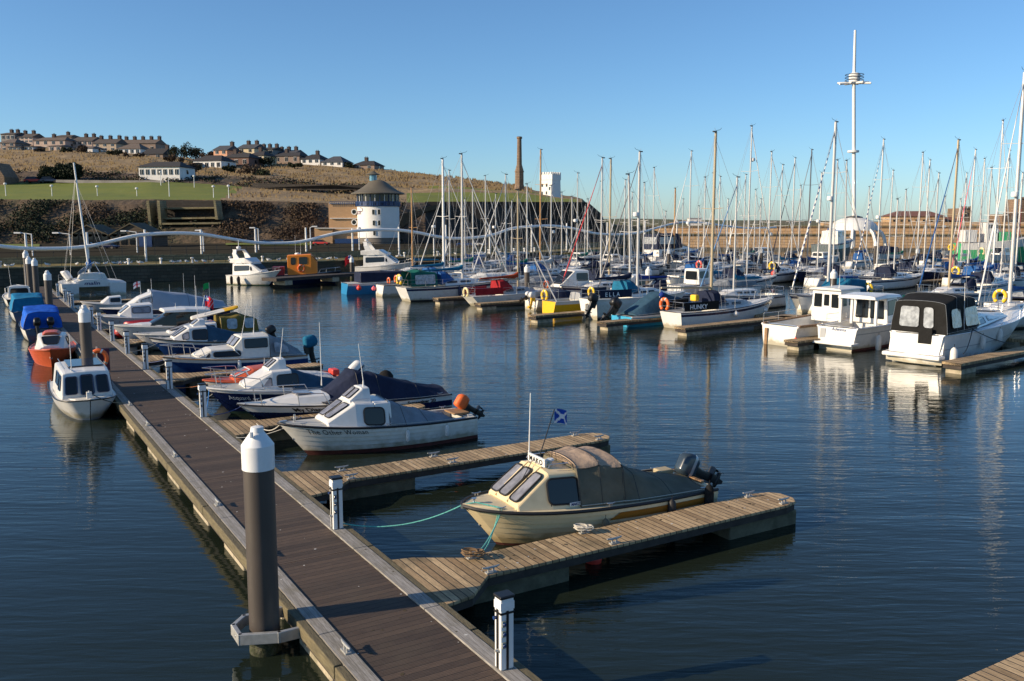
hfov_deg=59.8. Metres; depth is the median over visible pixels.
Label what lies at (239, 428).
finger pontoon
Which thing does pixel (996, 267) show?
motor boat
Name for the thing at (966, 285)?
sailing yacht
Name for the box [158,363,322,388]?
finger pontoon
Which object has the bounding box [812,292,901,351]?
pilothouse boat
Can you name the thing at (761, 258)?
mooring pile
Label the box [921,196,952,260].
sailing yacht
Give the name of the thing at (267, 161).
bush
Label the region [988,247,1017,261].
motor boat
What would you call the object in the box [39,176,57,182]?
parked car
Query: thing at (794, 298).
sailing yacht
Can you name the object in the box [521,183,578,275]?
sailing yacht
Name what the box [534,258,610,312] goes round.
sailing dinghy
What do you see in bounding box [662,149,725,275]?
sailing yacht
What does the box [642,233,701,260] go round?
motor yacht
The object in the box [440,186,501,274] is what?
sailing yacht
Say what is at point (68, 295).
service pedestal
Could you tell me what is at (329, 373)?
cuddy boat
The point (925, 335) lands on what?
canvas door
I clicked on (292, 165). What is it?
bush
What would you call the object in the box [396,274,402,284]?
lifebuoy
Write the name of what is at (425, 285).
sailing yacht
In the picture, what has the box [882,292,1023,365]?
sports cruiser
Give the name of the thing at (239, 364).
fender
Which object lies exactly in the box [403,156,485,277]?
sailing yacht
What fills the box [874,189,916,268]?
sailing yacht
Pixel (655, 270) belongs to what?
sailing yacht
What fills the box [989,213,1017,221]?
castle wall
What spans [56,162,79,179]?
evergreen tree
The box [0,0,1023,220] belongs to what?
sky
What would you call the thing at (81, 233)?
window
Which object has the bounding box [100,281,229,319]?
cabin cruiser
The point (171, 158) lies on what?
bush
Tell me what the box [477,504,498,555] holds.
mooring rope
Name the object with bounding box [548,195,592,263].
sailing yacht
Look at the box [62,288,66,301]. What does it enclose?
service pedestal
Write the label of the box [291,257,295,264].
window
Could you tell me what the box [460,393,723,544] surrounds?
cuddy boat
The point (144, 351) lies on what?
service pedestal
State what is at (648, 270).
mooring pile
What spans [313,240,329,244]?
parked car
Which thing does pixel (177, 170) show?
bungalow
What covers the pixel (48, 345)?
boat
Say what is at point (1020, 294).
sprayhood window
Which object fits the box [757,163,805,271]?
sailing yacht
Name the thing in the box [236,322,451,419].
sports boat
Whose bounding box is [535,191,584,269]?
sailing yacht
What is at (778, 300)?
sailing yacht
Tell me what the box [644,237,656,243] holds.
window
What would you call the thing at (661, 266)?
sailing yacht
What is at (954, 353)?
fender
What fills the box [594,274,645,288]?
motor boat
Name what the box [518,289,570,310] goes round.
speed boat
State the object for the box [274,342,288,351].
tent window
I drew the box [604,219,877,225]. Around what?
distant headland terrain
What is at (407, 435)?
fender
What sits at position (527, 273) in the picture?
mooring pile
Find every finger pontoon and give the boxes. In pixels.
[74,299,131,304]
[101,326,114,332]
[116,339,152,350]
[136,353,191,368]
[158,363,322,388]
[218,403,424,440]
[282,433,609,501]
[392,492,795,611]
[432,296,464,303]
[474,300,524,309]
[528,310,584,322]
[597,317,661,329]
[674,316,790,335]
[784,335,819,350]
[915,279,941,286]
[942,346,1023,374]
[958,651,1023,680]
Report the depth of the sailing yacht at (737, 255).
127.14 m
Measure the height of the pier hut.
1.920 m
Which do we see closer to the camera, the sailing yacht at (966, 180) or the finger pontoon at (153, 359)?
the finger pontoon at (153, 359)
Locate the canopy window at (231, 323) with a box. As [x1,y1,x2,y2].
[227,318,236,328]
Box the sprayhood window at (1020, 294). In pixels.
[1013,292,1023,296]
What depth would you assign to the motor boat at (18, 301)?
58.03 m
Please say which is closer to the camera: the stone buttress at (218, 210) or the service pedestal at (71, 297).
the service pedestal at (71, 297)
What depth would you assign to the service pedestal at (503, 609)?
11.92 m
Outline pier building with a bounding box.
[881,211,944,221]
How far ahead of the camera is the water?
20.38 m
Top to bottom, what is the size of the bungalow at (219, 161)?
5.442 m
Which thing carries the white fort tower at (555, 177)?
on the hillside terrain at (120, 196)
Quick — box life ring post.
[96,347,109,369]
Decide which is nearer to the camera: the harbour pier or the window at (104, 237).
the window at (104, 237)
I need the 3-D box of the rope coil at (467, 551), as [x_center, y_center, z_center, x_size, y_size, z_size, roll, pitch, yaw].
[-0.697,3.793,15.949,0.453,0.101,0.312,0,8,0]
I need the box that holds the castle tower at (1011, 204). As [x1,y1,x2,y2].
[1006,197,1023,221]
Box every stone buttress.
[146,200,157,225]
[157,200,167,228]
[213,200,223,219]
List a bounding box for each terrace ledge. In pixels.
[162,222,223,224]
[163,217,223,218]
[165,207,213,208]
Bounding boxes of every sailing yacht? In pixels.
[380,186,453,270]
[395,151,509,301]
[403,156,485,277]
[418,169,487,272]
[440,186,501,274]
[441,199,498,268]
[461,188,553,305]
[469,175,507,271]
[471,172,547,277]
[471,192,532,271]
[484,182,555,275]
[490,199,538,261]
[510,148,579,268]
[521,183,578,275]
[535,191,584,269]
[547,173,621,273]
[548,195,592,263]
[559,197,611,265]
[561,156,642,292]
[567,205,602,259]
[569,179,620,266]
[570,156,641,282]
[579,170,685,319]
[598,148,694,301]
[602,177,658,275]
[611,192,655,262]
[612,181,666,273]
[621,167,672,272]
[649,211,682,261]
[654,187,687,257]
[660,129,773,327]
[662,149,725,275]
[666,177,725,283]
[671,199,706,256]
[679,205,710,261]
[680,190,732,269]
[697,175,785,308]
[699,175,748,272]
[714,125,776,289]
[714,199,745,261]
[726,172,766,268]
[737,188,770,263]
[744,150,802,282]
[744,201,782,261]
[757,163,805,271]
[769,156,814,265]
[772,184,812,264]
[784,148,841,279]
[789,120,881,307]
[795,173,848,282]
[803,158,867,287]
[805,158,873,277]
[841,186,879,268]
[852,139,908,279]
[857,197,923,290]
[868,168,908,271]
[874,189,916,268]
[896,150,932,273]
[908,158,942,267]
[911,171,961,279]
[917,137,997,305]
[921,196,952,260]
[939,199,969,269]
[941,165,1006,286]
[951,149,984,273]
[953,158,990,271]
[953,171,975,261]
[967,118,1014,294]
[975,68,1023,328]
[984,153,1023,286]
[996,171,1023,277]
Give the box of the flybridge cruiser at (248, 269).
[226,240,280,284]
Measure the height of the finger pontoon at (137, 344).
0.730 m
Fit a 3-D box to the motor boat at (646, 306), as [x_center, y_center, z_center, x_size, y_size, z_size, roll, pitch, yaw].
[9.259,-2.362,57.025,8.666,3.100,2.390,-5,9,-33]
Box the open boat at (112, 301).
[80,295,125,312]
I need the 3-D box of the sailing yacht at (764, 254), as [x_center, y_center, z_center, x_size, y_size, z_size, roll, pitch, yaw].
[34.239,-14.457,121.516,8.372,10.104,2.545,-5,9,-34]
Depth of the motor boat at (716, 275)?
83.92 m
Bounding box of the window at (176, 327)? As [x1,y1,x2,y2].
[168,322,189,330]
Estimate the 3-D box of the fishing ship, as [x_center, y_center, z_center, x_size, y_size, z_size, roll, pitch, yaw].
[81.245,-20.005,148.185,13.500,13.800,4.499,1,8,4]
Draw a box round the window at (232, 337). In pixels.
[226,335,234,344]
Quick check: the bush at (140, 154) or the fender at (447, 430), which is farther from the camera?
the bush at (140, 154)
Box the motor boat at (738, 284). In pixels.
[697,278,760,292]
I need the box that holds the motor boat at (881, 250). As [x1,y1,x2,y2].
[867,246,899,259]
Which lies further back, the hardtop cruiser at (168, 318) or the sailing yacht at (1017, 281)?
the sailing yacht at (1017, 281)
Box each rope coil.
[461,547,484,556]
[573,523,593,530]
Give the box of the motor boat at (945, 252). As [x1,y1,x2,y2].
[942,250,949,255]
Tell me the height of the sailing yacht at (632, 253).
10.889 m
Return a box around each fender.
[114,330,122,337]
[237,360,241,368]
[406,430,409,441]
[445,425,448,436]
[586,559,601,564]
[601,515,609,526]
[667,499,675,512]
[704,480,713,503]
[875,335,881,349]
[950,344,957,359]
[980,333,985,348]
[997,327,1002,342]
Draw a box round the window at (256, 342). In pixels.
[244,338,267,348]
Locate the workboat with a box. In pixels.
[270,246,340,283]
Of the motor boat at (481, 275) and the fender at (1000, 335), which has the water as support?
the motor boat at (481, 275)
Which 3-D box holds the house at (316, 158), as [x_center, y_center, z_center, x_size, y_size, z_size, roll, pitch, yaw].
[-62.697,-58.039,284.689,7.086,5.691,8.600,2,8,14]
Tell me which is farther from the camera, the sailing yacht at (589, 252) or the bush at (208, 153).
the bush at (208, 153)
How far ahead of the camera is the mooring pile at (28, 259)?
74.03 m
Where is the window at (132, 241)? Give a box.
[129,232,135,244]
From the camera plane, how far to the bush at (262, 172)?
230.91 m
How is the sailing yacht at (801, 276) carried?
on the water
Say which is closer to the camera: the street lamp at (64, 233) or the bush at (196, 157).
the street lamp at (64, 233)
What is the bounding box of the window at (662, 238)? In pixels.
[660,237,675,243]
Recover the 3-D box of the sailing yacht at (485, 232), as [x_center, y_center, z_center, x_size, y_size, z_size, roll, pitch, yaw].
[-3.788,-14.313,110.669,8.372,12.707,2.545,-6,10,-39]
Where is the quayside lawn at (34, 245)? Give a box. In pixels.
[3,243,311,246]
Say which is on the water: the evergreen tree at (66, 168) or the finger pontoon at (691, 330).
the finger pontoon at (691, 330)
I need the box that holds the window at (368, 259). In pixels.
[365,257,383,262]
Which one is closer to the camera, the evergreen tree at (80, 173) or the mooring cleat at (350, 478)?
the mooring cleat at (350, 478)
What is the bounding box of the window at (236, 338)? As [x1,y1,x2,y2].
[229,336,238,345]
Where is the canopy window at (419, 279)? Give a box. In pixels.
[415,274,435,284]
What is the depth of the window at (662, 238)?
123.46 m
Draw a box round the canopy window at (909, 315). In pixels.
[899,306,918,326]
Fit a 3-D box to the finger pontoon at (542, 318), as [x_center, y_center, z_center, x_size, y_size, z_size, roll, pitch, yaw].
[4.852,-1.639,59.864,9.000,0.690,0.850,-6,10,-37]
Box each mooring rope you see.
[343,502,475,526]
[476,502,501,548]
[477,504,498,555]
[973,329,1013,344]
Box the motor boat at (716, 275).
[669,270,721,283]
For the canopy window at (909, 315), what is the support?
in the sports cruiser at (930, 328)
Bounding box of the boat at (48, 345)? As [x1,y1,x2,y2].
[28,329,76,366]
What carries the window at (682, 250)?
in the motor yacht at (657, 246)
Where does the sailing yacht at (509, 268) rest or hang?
on the water
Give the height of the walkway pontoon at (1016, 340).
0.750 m
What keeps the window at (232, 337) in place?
in the cabin cruiser at (253, 348)
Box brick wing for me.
[314,201,358,243]
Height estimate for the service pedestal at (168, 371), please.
1.042 m
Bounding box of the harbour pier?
[608,222,1023,250]
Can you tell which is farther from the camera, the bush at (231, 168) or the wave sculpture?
the bush at (231, 168)
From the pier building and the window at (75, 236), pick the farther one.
the pier building
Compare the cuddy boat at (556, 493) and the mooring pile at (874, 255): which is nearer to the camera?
the cuddy boat at (556, 493)
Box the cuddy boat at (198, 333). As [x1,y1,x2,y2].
[149,296,275,354]
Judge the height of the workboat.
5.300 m
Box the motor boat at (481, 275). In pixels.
[452,272,522,281]
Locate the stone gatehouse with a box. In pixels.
[0,163,18,184]
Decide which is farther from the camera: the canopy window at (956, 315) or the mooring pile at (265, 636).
the canopy window at (956, 315)
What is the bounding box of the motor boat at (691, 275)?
[667,268,727,294]
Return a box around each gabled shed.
[70,224,115,245]
[109,223,168,246]
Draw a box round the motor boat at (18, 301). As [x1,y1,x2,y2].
[7,292,44,321]
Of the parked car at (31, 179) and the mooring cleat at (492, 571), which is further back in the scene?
the parked car at (31, 179)
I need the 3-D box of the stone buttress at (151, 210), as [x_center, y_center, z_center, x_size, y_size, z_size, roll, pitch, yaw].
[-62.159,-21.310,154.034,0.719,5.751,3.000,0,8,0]
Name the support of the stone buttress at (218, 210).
on the hillside terrain at (120, 196)
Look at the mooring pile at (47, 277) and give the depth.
58.15 m
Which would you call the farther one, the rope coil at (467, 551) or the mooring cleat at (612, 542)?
the mooring cleat at (612, 542)
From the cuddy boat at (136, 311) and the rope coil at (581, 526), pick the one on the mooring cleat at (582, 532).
the rope coil at (581, 526)
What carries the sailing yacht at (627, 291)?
on the water
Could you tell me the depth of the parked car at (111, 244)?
120.98 m
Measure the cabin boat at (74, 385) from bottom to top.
3.100 m
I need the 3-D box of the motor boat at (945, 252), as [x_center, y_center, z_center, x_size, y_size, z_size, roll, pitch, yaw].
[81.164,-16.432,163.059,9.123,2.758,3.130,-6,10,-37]
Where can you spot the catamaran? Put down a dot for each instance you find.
(68, 282)
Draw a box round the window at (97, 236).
[94,231,100,242]
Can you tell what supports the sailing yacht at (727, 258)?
on the water
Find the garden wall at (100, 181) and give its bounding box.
[56,180,164,182]
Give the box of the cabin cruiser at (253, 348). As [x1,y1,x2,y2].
[160,300,319,372]
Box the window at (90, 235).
[88,231,92,242]
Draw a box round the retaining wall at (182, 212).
[154,200,221,219]
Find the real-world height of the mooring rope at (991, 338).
0.933 m
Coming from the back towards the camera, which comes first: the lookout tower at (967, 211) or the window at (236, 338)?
the lookout tower at (967, 211)
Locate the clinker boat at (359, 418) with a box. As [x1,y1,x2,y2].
[277,344,484,454]
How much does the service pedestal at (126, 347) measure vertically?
1.042 m
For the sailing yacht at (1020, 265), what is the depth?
87.30 m
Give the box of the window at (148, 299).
[141,296,152,303]
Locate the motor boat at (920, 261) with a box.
[912,254,934,264]
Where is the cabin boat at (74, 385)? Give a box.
[47,336,117,419]
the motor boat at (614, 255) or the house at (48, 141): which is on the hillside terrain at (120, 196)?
the house at (48, 141)
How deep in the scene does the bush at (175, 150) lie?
284.17 m
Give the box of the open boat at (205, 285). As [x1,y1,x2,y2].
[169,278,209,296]
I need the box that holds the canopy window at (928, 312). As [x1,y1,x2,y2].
[923,307,932,327]
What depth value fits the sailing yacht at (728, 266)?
102.39 m
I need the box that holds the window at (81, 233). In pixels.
[80,232,85,243]
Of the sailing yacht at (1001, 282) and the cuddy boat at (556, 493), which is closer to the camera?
the cuddy boat at (556, 493)
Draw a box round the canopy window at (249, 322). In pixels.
[244,318,253,327]
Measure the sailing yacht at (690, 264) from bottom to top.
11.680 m
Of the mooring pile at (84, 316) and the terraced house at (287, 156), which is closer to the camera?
the mooring pile at (84, 316)
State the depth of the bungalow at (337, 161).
279.51 m
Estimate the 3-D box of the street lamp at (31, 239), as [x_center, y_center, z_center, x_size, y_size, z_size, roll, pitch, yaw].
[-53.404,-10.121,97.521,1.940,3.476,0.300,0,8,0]
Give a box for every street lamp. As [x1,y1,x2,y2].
[14,232,33,255]
[52,232,70,254]
[120,230,137,252]
[431,225,434,255]
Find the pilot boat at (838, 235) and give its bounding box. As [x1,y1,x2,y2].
[811,228,852,261]
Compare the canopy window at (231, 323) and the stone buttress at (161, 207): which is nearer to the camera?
the canopy window at (231, 323)
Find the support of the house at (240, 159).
on the hillside terrain at (120, 196)
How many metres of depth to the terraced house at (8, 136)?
323.22 m
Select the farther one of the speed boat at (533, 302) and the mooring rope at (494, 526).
the speed boat at (533, 302)
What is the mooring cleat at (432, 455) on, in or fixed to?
on the finger pontoon at (391, 477)
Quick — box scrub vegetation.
[0,168,409,243]
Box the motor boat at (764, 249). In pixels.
[739,247,780,260]
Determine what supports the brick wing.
on the quay ground at (118, 251)
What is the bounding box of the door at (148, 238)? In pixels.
[139,236,151,246]
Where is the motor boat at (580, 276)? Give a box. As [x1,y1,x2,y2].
[532,269,588,290]
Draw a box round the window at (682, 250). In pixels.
[662,249,686,253]
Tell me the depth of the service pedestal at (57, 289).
71.59 m
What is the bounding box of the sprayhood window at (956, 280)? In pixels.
[953,279,965,282]
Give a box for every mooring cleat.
[214,497,220,506]
[335,465,348,471]
[340,638,351,654]
[344,473,357,479]
[427,451,439,457]
[446,457,458,463]
[482,564,499,574]
[570,431,579,435]
[577,526,589,533]
[594,434,603,439]
[607,535,621,544]
[743,490,754,497]
[778,497,789,504]
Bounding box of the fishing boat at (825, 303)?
[761,248,863,345]
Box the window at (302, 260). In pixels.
[299,257,307,263]
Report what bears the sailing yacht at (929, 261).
on the water
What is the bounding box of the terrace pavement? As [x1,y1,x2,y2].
[1,246,616,266]
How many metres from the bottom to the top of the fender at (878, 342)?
0.936 m
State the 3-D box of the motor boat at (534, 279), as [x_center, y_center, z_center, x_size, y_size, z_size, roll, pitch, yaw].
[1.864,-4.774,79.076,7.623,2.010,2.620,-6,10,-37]
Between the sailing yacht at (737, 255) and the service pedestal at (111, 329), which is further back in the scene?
the sailing yacht at (737, 255)
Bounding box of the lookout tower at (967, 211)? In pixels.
[947,206,970,221]
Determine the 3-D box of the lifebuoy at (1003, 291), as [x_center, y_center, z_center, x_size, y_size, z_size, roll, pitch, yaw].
[28.573,-2.613,52.112,0.216,0.821,0.850,-6,10,-37]
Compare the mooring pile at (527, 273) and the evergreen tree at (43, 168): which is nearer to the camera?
the mooring pile at (527, 273)
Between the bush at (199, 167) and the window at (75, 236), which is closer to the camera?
the window at (75, 236)
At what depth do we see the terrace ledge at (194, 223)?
152.69 m
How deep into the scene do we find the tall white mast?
160.74 m
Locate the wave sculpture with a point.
(201, 234)
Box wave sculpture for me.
[0,220,776,261]
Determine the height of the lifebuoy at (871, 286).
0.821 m
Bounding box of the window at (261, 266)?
[254,264,266,268]
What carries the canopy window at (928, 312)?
in the sports cruiser at (930, 328)
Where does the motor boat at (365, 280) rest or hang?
on the water
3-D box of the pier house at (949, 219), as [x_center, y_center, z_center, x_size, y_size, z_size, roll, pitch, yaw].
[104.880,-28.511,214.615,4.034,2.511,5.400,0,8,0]
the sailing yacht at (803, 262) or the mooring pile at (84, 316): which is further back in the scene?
the sailing yacht at (803, 262)
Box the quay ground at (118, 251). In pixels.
[0,241,596,257]
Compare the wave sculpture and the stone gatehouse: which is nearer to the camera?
the wave sculpture
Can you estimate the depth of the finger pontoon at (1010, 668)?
11.94 m
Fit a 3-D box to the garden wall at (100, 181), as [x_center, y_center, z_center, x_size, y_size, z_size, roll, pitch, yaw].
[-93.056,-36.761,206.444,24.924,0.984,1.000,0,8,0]
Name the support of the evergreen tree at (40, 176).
on the hillside terrain at (120, 196)
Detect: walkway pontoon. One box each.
[39,286,541,680]
[262,266,440,284]
[754,312,1023,347]
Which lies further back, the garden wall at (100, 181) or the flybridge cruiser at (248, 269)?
the garden wall at (100, 181)
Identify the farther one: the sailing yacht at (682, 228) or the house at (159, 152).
the house at (159, 152)
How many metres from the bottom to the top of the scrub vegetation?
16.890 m
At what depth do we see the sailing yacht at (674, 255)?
117.33 m
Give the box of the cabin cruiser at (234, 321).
[133,300,264,349]
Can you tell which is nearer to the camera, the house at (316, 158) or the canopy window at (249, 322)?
the canopy window at (249, 322)
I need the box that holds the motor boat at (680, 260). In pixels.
[670,256,697,268]
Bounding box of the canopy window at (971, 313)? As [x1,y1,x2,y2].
[965,306,978,325]
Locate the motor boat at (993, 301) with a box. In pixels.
[983,291,1007,306]
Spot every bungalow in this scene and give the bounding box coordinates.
[116,143,149,153]
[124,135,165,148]
[137,162,196,180]
[191,155,236,167]
[252,146,276,165]
[321,156,353,166]
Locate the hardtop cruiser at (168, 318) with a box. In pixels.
[114,275,213,338]
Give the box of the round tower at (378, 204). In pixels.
[351,171,404,243]
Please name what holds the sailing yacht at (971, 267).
on the water
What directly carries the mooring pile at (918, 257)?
in the water
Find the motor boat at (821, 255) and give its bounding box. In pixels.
[811,252,838,262]
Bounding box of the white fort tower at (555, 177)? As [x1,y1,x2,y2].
[541,172,560,197]
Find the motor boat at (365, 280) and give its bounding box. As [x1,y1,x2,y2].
[341,270,402,294]
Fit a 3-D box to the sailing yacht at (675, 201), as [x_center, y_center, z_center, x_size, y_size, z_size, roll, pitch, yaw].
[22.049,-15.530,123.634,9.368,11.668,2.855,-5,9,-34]
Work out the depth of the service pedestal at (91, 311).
52.04 m
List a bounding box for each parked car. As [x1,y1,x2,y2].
[23,177,42,182]
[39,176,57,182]
[101,243,118,248]
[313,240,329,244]
[456,241,471,246]
[487,240,503,245]
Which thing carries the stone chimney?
on the hillside terrain at (120, 196)
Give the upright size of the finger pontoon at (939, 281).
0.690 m
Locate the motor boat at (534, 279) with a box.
[508,275,556,287]
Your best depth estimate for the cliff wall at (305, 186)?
204.72 m
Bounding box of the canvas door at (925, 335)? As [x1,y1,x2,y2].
[918,328,932,343]
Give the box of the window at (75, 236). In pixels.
[73,231,78,244]
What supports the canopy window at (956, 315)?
in the sports cruiser at (930, 328)
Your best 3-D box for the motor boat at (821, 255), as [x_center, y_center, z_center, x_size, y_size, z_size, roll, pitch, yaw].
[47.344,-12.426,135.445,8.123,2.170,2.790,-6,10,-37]
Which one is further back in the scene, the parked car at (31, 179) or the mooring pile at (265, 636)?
the parked car at (31, 179)
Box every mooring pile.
[22,250,28,284]
[25,256,33,292]
[31,258,39,291]
[43,270,52,304]
[78,305,92,358]
[231,425,300,656]
[350,257,353,279]
[524,265,529,286]
[645,267,651,286]
[667,249,670,268]
[759,248,763,263]
[830,269,837,285]
[873,241,876,265]
[915,249,919,264]
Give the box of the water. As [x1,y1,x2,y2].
[0,221,1023,680]
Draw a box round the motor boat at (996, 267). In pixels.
[959,262,999,274]
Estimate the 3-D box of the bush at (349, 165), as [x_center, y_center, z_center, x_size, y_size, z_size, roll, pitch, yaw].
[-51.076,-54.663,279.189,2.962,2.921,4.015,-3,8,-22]
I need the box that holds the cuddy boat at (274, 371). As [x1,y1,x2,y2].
[204,331,365,413]
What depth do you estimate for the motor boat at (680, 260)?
116.65 m
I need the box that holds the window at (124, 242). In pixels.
[121,232,126,244]
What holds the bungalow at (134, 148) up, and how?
on the hillside terrain at (120, 196)
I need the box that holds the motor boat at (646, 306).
[599,291,690,326]
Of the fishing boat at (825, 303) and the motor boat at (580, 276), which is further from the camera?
the motor boat at (580, 276)
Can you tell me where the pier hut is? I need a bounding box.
[687,218,701,224]
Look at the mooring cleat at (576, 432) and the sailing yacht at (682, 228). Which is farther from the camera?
the sailing yacht at (682, 228)
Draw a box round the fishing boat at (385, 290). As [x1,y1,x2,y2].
[376,283,404,296]
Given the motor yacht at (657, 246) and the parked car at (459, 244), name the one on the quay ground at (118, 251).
the parked car at (459, 244)
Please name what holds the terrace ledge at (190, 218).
on the hillside terrain at (120, 196)
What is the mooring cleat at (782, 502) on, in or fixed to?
on the finger pontoon at (457, 584)
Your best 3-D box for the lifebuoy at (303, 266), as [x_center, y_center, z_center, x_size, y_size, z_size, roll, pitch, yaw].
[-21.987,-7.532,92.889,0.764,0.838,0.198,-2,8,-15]
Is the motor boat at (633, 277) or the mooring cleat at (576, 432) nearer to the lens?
the mooring cleat at (576, 432)
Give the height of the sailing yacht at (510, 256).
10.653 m
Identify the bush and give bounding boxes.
[33,148,45,151]
[59,147,72,151]
[76,144,87,151]
[106,149,122,154]
[123,152,144,156]
[162,154,183,161]
[168,145,188,157]
[179,141,199,157]
[187,163,198,174]
[188,161,201,170]
[189,146,205,159]
[198,151,213,157]
[222,165,237,172]
[237,163,260,173]
[252,168,270,175]
[259,156,275,166]
[287,162,302,168]
[344,162,353,167]
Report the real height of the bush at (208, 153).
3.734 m
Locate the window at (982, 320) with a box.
[979,317,985,324]
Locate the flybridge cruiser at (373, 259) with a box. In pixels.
[345,236,415,270]
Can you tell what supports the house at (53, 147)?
on the hillside terrain at (120, 196)
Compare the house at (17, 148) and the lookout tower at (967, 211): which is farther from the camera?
the house at (17, 148)
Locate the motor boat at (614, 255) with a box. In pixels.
[598,254,633,261]
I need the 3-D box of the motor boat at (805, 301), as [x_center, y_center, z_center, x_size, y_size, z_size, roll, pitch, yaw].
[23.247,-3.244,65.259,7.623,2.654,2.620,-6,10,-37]
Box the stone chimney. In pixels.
[514,136,524,190]
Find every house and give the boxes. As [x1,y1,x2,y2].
[0,139,31,149]
[1,129,22,141]
[8,146,23,149]
[16,130,43,145]
[23,146,45,149]
[32,133,73,146]
[48,145,75,150]
[56,131,78,138]
[73,133,98,147]
[86,146,106,151]
[92,135,127,150]
[142,144,169,157]
[213,141,241,155]
[225,148,262,166]
[238,140,267,153]
[262,143,283,154]
[275,148,307,163]
[278,146,306,154]
[300,150,327,164]
[354,156,384,168]
[945,217,957,221]
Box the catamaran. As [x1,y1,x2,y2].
[58,163,125,296]
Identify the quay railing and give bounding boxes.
[0,243,618,267]
[10,237,599,256]
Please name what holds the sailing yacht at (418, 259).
on the water
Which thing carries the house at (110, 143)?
on the hillside terrain at (120, 196)
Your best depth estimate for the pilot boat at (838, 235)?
140.56 m
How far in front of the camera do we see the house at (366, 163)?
279.93 m
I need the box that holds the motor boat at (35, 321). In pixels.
[18,304,62,341]
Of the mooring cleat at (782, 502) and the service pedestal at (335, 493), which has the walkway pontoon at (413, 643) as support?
the service pedestal at (335, 493)
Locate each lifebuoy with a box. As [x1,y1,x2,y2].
[93,348,108,364]
[297,264,304,271]
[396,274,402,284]
[463,287,468,296]
[541,289,548,299]
[588,287,594,294]
[659,297,669,310]
[865,283,872,291]
[951,266,960,274]
[992,289,1007,302]
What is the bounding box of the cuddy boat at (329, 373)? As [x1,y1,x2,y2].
[202,359,339,385]
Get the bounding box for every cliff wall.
[253,183,364,190]
[400,203,441,228]
[425,202,606,245]
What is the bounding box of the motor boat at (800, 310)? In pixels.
[797,304,811,312]
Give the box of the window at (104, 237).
[102,231,107,241]
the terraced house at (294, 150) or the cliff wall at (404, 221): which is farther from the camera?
the terraced house at (294, 150)
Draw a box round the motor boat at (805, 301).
[797,278,866,312]
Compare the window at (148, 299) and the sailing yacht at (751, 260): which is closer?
the window at (148, 299)
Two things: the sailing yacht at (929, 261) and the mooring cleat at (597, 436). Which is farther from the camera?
the sailing yacht at (929, 261)
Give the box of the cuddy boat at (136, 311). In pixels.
[93,302,160,325]
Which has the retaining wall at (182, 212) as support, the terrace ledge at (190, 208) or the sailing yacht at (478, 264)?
the terrace ledge at (190, 208)
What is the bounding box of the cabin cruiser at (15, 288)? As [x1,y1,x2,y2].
[2,264,30,306]
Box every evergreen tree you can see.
[37,171,50,182]
[38,165,60,179]
[45,162,69,179]
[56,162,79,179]
[67,162,83,179]
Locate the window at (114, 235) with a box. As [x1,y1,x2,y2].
[112,232,117,244]
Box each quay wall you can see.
[0,242,599,264]
[0,247,623,285]
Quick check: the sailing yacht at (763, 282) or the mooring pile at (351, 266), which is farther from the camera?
the mooring pile at (351, 266)
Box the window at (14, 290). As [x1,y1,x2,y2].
[10,288,27,293]
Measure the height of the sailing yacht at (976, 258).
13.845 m
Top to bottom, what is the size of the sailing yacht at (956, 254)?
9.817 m
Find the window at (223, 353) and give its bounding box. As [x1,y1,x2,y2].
[213,350,240,357]
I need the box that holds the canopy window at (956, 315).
[952,309,961,327]
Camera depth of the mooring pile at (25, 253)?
76.53 m
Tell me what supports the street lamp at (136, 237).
on the quay ground at (118, 251)
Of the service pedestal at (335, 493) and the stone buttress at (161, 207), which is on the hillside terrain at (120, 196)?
the stone buttress at (161, 207)
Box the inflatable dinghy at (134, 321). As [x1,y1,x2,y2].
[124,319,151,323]
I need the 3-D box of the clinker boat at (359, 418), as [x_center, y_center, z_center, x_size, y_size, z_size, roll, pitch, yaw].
[-3.595,1.673,26.043,6.620,3.351,2.028,-5,9,-31]
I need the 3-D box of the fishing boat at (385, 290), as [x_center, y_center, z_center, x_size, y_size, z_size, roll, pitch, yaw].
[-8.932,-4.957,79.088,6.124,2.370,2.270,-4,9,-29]
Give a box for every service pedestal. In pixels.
[56,283,59,295]
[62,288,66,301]
[67,291,70,305]
[69,293,73,307]
[88,306,93,323]
[96,311,101,330]
[108,320,114,340]
[123,331,129,353]
[141,343,148,368]
[164,360,172,388]
[197,383,206,416]
[328,475,342,529]
[492,590,514,670]
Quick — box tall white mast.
[820,30,886,248]
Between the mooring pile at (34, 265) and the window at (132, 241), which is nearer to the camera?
the mooring pile at (34, 265)
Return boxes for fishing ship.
[952,198,1023,259]
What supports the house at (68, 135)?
on the hillside terrain at (120, 196)
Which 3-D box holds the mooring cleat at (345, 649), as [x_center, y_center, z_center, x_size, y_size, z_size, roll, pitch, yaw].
[-2.330,4.303,12.484,0.090,0.127,0.345,-5,9,-31]
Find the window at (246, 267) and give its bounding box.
[234,265,248,270]
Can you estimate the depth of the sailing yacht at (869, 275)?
86.64 m
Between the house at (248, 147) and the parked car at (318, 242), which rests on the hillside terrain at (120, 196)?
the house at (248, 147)
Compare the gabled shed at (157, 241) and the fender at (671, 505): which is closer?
the fender at (671, 505)
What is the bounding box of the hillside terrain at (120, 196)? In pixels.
[0,147,623,244]
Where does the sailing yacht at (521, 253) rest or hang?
on the water

